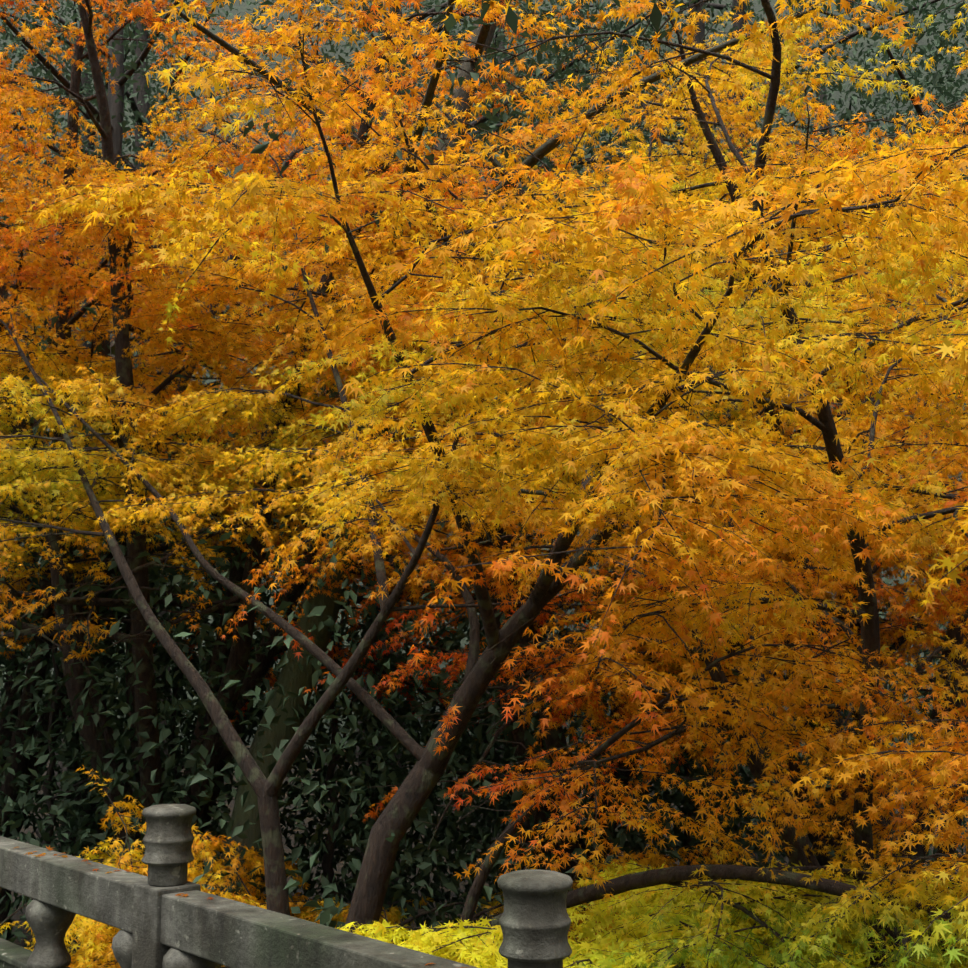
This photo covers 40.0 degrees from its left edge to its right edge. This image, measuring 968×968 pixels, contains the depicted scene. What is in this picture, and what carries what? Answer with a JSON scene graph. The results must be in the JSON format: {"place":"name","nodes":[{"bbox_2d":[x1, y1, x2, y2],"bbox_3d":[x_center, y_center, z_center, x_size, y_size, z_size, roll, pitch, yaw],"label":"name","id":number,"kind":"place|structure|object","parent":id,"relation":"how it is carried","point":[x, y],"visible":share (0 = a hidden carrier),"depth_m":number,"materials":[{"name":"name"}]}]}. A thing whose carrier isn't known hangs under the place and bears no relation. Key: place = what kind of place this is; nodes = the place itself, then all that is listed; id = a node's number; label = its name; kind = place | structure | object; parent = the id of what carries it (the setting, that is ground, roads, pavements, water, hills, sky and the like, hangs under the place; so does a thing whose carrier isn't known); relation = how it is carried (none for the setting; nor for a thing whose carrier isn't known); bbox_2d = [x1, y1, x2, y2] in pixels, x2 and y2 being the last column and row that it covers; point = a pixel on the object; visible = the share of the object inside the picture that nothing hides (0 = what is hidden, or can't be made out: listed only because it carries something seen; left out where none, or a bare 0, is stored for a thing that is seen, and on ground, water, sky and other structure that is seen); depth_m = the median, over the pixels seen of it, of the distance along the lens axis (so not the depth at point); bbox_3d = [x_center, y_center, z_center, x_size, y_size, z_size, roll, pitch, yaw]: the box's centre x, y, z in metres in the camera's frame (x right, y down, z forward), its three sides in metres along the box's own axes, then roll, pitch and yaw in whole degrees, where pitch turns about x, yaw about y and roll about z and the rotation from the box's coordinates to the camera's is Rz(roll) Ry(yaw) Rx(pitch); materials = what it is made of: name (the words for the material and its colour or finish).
{"place":"outdoors","nodes":[
{"label":"outdoors","id":0,"kind":"place"},
{"bbox_2d":[0,0,967,967],"bbox_3d":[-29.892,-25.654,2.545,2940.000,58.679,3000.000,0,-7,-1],"label":"ground","id":1,"kind":"structure","parent":0,"point":[244,8],"depth_m":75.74,"materials":[{"name":"green plant"}]},
{"bbox_2d":[0,0,444,940],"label":"orange maple tree","id":2,"kind":"object","parent":1,"relation":"on","point":[72,274],"depth_m":11.65,"materials":[{"name":"orange plant"}]},
{"bbox_2d":[0,765,473,967],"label":"shrub","id":3,"kind":"object","parent":1,"relation":"on","point":[96,933],"depth_m":8.38,"materials":[{"name":"yellow plant"}]},
{"bbox_2d":[0,0,722,873],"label":"orange maple tree","id":4,"kind":"object","parent":1,"relation":"on","point":[78,236],"depth_m":10.27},
{"bbox_2d":[67,839,754,967],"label":"low yellow maple","id":5,"kind":"object","parent":1,"relation":"on","point":[394,917],"depth_m":9.41,"materials":[{"name":"yellow plant"}]},
{"bbox_2d":[0,0,967,933],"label":"maple tree","id":6,"kind":"object","parent":1,"relation":"on","point":[740,470],"depth_m":5.45,"materials":[{"name":"yellow plant"}]},
{"bbox_2d":[116,0,964,903],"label":"tree","id":7,"kind":"object","parent":1,"relation":"on","point":[294,678],"depth_m":10.19,"materials":[{"name":"plant"}]},
{"bbox_2d":[131,0,967,924],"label":"maple tree","id":8,"kind":"object","parent":1,"relation":"on","point":[251,276],"depth_m":9.40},
{"bbox_2d":[262,0,967,962],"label":"maple tree","id":9,"kind":"object","parent":1,"relation":"on","point":[722,190],"depth_m":9.24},
{"bbox_2d":[287,0,967,967],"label":"maple tree","id":10,"kind":"object","parent":1,"relation":"on","point":[681,610],"depth_m":6.15,"materials":[{"name":"plant"}]},
{"bbox_2d":[337,860,967,967],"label":"shrub","id":11,"kind":"object","parent":1,"relation":"on","point":[480,951],"depth_m":5.97,"materials":[{"name":"yellow plant"}]},
{"bbox_2d":[454,644,967,967],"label":"maple tree","id":12,"kind":"object","parent":1,"relation":"on","point":[824,913],"depth_m":5.72,"materials":[{"name":"orange plant"}]},
{"bbox_2d":[727,196,967,967],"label":"maple tree","id":13,"kind":"object","parent":1,"relation":"on","point":[934,777],"depth_m":4.93,"materials":[{"name":"plant"}]},
{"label":"stone deck","id":14,"kind":"structure","parent":0,"visible":0},
{"bbox_2d":[0,804,572,967],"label":"stone balustrade","id":15,"kind":"object","parent":14,"relation":"on","point":[154,919],"visible":1,"depth_m":5.45,"materials":[{"name":"grey stone"}]},
{"bbox_2d":[14,845,467,967],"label":"fallen leaves","id":16,"kind":"object","parent":15,"relation":"on","point":[66,856],"visible":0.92,"depth_m":6.42,"materials":[{"name":"brown plant"}]}
]}

